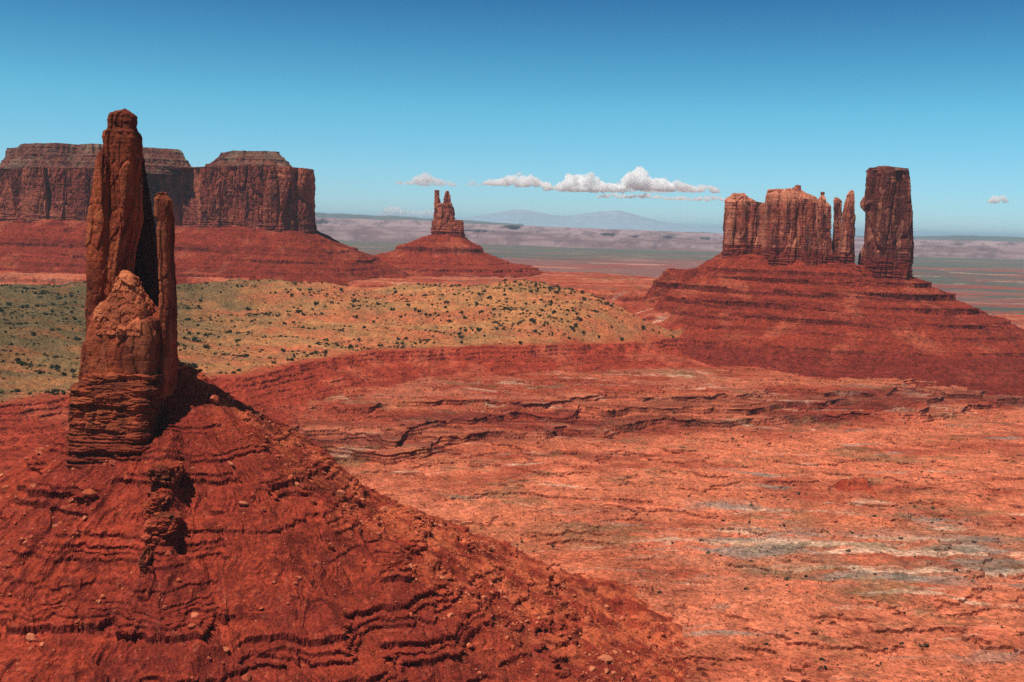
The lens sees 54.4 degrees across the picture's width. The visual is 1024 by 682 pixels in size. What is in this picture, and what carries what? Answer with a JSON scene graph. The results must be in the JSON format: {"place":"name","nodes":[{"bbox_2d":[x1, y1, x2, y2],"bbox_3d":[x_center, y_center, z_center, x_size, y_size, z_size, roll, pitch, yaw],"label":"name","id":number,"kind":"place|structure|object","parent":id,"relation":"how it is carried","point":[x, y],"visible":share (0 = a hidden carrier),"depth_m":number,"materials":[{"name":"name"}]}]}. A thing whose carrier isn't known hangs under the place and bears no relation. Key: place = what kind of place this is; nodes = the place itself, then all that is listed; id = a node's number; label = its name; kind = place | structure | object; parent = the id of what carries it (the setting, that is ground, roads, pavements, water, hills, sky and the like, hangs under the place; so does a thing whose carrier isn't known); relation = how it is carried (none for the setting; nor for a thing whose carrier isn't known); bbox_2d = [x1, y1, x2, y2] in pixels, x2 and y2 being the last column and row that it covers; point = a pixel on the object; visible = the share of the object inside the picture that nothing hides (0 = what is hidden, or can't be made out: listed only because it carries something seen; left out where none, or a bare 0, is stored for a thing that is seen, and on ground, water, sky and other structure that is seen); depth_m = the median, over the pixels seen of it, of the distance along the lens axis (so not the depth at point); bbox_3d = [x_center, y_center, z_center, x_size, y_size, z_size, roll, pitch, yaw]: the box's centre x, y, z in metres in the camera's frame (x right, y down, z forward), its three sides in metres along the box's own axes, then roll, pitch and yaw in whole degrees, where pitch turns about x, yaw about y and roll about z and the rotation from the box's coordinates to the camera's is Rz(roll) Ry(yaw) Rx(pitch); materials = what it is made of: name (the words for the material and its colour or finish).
{"place":"outdoors","nodes":[
{"label":"outdoors","id":0,"kind":"place"},
{"bbox_2d":[0,219,410,285],"bbox_3d":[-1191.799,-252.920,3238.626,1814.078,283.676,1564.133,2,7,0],"label":"mesa talus slope","id":1,"kind":"structure","parent":0,"point":[55,246],"depth_m":2656.87,"materials":[{"name":"red stone"}]},
{"bbox_2d":[0,143,316,233],"bbox_3d":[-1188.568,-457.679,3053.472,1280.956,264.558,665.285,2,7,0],"label":"rock mesa","id":2,"kind":"structure","parent":1,"relation":"on","point":[271,190],"depth_m":2779.30,"materials":[{"name":"stone"}]},
{"bbox_2d":[0,279,682,404],"bbox_3d":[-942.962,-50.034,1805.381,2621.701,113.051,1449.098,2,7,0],"label":"dune hill","id":3,"kind":"structure","parent":0,"point":[628,328],"depth_m":2039.58,"materials":[{"name":"beige sand"}]},
{"bbox_2d":[0,279,674,394],"bbox_3d":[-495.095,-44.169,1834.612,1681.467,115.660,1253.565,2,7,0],"label":"juniper cover","id":4,"kind":"object","parent":3,"relation":"on","point":[352,305],"visible":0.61,"depth_m":2098.04,"materials":[{"name":"green plant"}]},
{"bbox_2d":[0,279,675,401],"bbox_3d":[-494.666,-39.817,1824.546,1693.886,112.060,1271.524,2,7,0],"label":"scrub cover","id":5,"kind":"object","parent":3,"relation":"on","point":[211,323],"visible":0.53,"depth_m":1956.54,"materials":[{"name":"green plant"}]},
{"bbox_2d":[0,336,709,473],"bbox_3d":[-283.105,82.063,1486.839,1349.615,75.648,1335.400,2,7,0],"label":"red scarp slope","id":6,"kind":"structure","parent":0,"point":[27,429],"depth_m":1676.74,"materials":[{"name":"red stone"}]},
{"bbox_2d":[315,212,523,225],"bbox_3d":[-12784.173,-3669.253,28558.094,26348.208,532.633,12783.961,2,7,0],"label":"ridge hills","id":7,"kind":"structure","parent":0,"point":[336,215],"depth_m":25604.40,"materials":[{"name":"grey stone"}]},
{"bbox_2d":[0,362,878,681],"bbox_3d":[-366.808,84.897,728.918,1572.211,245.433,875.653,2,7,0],"label":"talus ridge","id":8,"kind":"structure","parent":0,"point":[224,542],"depth_m":559.92,"materials":[{"name":"red stone"}]},
{"bbox_2d":[1,485,9,491],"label":"boulder","id":9,"kind":"object","parent":8,"relation":"on","point":[5,488],"visible":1,"depth_m":589.90,"materials":[{"name":"red stone"}]},
{"bbox_2d":[26,633,33,640],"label":"boulder","id":10,"kind":"object","parent":8,"relation":"on","point":[29,636],"visible":1,"depth_m":491.78,"materials":[{"name":"orange stone"}]},
{"bbox_2d":[35,447,44,452],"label":"boulder","id":11,"kind":"object","parent":8,"relation":"on","point":[39,449],"visible":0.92,"depth_m":611.15,"materials":[{"name":"red stone"}]},
{"bbox_2d":[82,488,96,496],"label":"boulder","id":12,"kind":"object","parent":8,"relation":"on","point":[90,492],"visible":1,"depth_m":557.11,"materials":[{"name":"red stone"}]},
{"bbox_2d":[109,460,115,465],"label":"boulder","id":13,"kind":"object","parent":8,"relation":"on","point":[112,462],"visible":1,"depth_m":574.78,"materials":[{"name":"red stone"}]},
{"bbox_2d":[64,108,179,469],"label":"rock spire","id":14,"kind":"object","parent":8,"relation":"on","point":[123,388],"visible":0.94,"depth_m":586.41,"materials":[{"name":"stone"}]},
{"bbox_2d":[138,545,153,576],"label":"rock outcrop","id":15,"kind":"object","parent":8,"relation":"on","point":[145,557],"visible":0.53,"depth_m":520.28,"materials":[{"name":"stone"}]},
{"bbox_2d":[140,492,169,523],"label":"rock outcrop","id":16,"kind":"object","parent":8,"relation":"on","point":[154,503],"visible":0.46,"depth_m":543.00,"materials":[{"name":"stone"}]},
{"bbox_2d":[141,510,182,548],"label":"rock outcrop","id":17,"kind":"object","parent":8,"relation":"on","point":[161,524],"visible":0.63,"depth_m":531.11,"materials":[{"name":"stone"}]},
{"bbox_2d":[145,459,185,496],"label":"rock outcrop","id":18,"kind":"object","parent":8,"relation":"on","point":[166,472],"visible":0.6,"depth_m":555.39,"materials":[{"name":"stone"}]},
{"bbox_2d":[188,623,195,628],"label":"boulder","id":19,"kind":"object","parent":8,"relation":"on","point":[191,625],"visible":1,"depth_m":494.27,"materials":[{"name":"red stone"}]},
{"bbox_2d":[191,612,198,617],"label":"boulder","id":20,"kind":"object","parent":8,"relation":"on","point":[194,614],"visible":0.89,"depth_m":504.21,"materials":[{"name":"orange stone"}]},
{"bbox_2d":[207,394,218,402],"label":"boulder","id":21,"kind":"object","parent":8,"relation":"on","point":[213,398],"visible":1,"depth_m":618.15,"materials":[{"name":"red stone"}]},
{"bbox_2d":[238,501,247,504],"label":"boulder","id":22,"kind":"object","parent":8,"relation":"on","point":[243,503],"visible":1,"depth_m":564.47,"materials":[{"name":"red stone"}]},
{"bbox_2d":[241,673,250,680],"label":"boulder","id":23,"kind":"object","parent":8,"relation":"on","point":[246,677],"visible":1,"depth_m":491.56,"materials":[{"name":"stone"}]},
{"bbox_2d":[254,411,261,417],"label":"boulder","id":24,"kind":"object","parent":8,"relation":"on","point":[258,413],"visible":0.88,"depth_m":644.55,"materials":[{"name":"brown stone"}]},
{"bbox_2d":[309,498,316,503],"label":"boulder","id":25,"kind":"object","parent":8,"relation":"on","point":[313,500],"visible":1,"depth_m":597.94,"materials":[{"name":"red stone"}]},
{"bbox_2d":[327,543,333,548],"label":"boulder","id":26,"kind":"object","parent":8,"relation":"on","point":[330,545],"visible":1,"depth_m":578.79,"materials":[{"name":"red stone"}]},
{"bbox_2d":[336,490,344,497],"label":"boulder","id":27,"kind":"object","parent":8,"relation":"on","point":[340,493],"visible":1,"depth_m":635.12,"materials":[{"name":"red stone"}]},
{"bbox_2d":[0,360,688,681],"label":"scree","id":28,"kind":"structure","parent":8,"relation":"on","point":[514,563],"depth_m":633.62,"materials":[{"name":"red stone"}]},
{"bbox_2d":[353,496,360,502],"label":"boulder","id":29,"kind":"object","parent":8,"relation":"on","point":[356,499],"visible":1,"depth_m":644.52,"materials":[{"name":"red stone"}]},
{"bbox_2d":[466,642,473,647],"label":"boulder","id":30,"kind":"object","parent":8,"relation":"on","point":[469,645],"visible":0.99,"depth_m":570.82,"materials":[{"name":"orange stone"}]},
{"bbox_2d":[477,671,482,678],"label":"boulder","id":31,"kind":"object","parent":8,"relation":"on","point":[479,673],"visible":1,"depth_m":557.70,"materials":[{"name":"orange stone"}]},
{"bbox_2d":[589,666,595,671],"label":"boulder","id":32,"kind":"object","parent":8,"relation":"on","point":[592,668],"visible":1,"depth_m":616.43,"materials":[{"name":"orange stone"}]},
{"bbox_2d":[597,654,613,662],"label":"boulder","id":33,"kind":"object","parent":8,"relation":"on","point":[606,658],"visible":1,"depth_m":626.47,"materials":[{"name":"orange stone"}]},
{"bbox_2d":[373,235,546,277],"bbox_3d":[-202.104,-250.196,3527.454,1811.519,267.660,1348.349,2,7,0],"label":"talus slope","id":34,"kind":"structure","parent":0,"point":[439,255],"depth_m":3054.96,"materials":[{"name":"red stone"}]},
{"bbox_2d":[431,190,465,238],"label":"rock tower","id":35,"kind":"structure","parent":34,"relation":"on","point":[444,222],"depth_m":3154.86,"materials":[{"name":"stone"}]},
{"bbox_2d":[0,270,1023,681],"bbox_3d":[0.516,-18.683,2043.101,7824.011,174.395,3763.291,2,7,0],"label":"ground","id":36,"kind":"structure","parent":0,"point":[462,450],"depth_m":1128.48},
{"bbox_2d":[0,0,1023,236],"label":"sky","id":37,"kind":"structure","parent":0,"point":[661,110],"materials":[{"name":"blue"}]},
{"bbox_2d":[460,209,723,232],"bbox_3d":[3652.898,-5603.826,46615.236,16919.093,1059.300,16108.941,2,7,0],"label":"mountains","id":38,"kind":"structure","parent":0,"point":[616,219],"depth_m":43242.52,"materials":[{"name":"stone"}]},
{"bbox_2d":[315,218,1023,259],"bbox_3d":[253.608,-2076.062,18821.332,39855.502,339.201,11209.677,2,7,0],"label":"escarpment hills","id":39,"kind":"structure","parent":0,"point":[405,231],"depth_m":14949.25,"materials":[{"name":"grey stone"}]},
{"bbox_2d":[337,240,1023,314],"bbox_3d":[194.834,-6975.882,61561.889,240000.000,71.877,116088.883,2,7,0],"label":"valley ground","id":40,"kind":"structure","parent":0,"point":[994,286],"depth_m":8447.23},
{"bbox_2d":[641,253,1023,395],"bbox_3d":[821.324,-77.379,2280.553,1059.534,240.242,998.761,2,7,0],"label":"stepped hill","id":41,"kind":"structure","parent":0,"point":[836,321],"depth_m":2091.01,"materials":[{"name":"red stone"}]},
{"bbox_2d":[721,185,821,265],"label":"rock wall","id":42,"kind":"structure","parent":41,"relation":"on","point":[779,227],"depth_m":2325.79,"materials":[{"name":"stone"}]},
{"bbox_2d":[816,192,833,263],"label":"rock pinnacle","id":43,"kind":"object","parent":41,"relation":"on","point":[825,216],"visible":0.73,"depth_m":2302.37,"materials":[{"name":"stone"}]},
{"bbox_2d":[832,197,841,262],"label":"rock pinnacle","id":44,"kind":"object","parent":41,"relation":"on","point":[837,208],"visible":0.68,"depth_m":2316.36,"materials":[{"name":"stone"}]},
{"bbox_2d":[838,190,855,263],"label":"rock pinnacle","id":45,"kind":"object","parent":41,"relation":"on","point":[846,245],"visible":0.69,"depth_m":2294.26,"materials":[{"name":"stone"}]},
{"bbox_2d":[857,166,913,279],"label":"rock butte","id":46,"kind":"object","parent":41,"relation":"on","point":[886,251],"visible":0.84,"depth_m":2235.53,"materials":[{"name":"stone"}]},
{"bbox_2d":[830,235,1023,240],"bbox_3d":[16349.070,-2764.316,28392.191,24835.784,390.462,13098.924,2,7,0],"label":"ridge hills","id":47,"kind":"structure","parent":0,"point":[977,238],"depth_m":25456.01,"materials":[{"name":"grey stone"}]}
]}

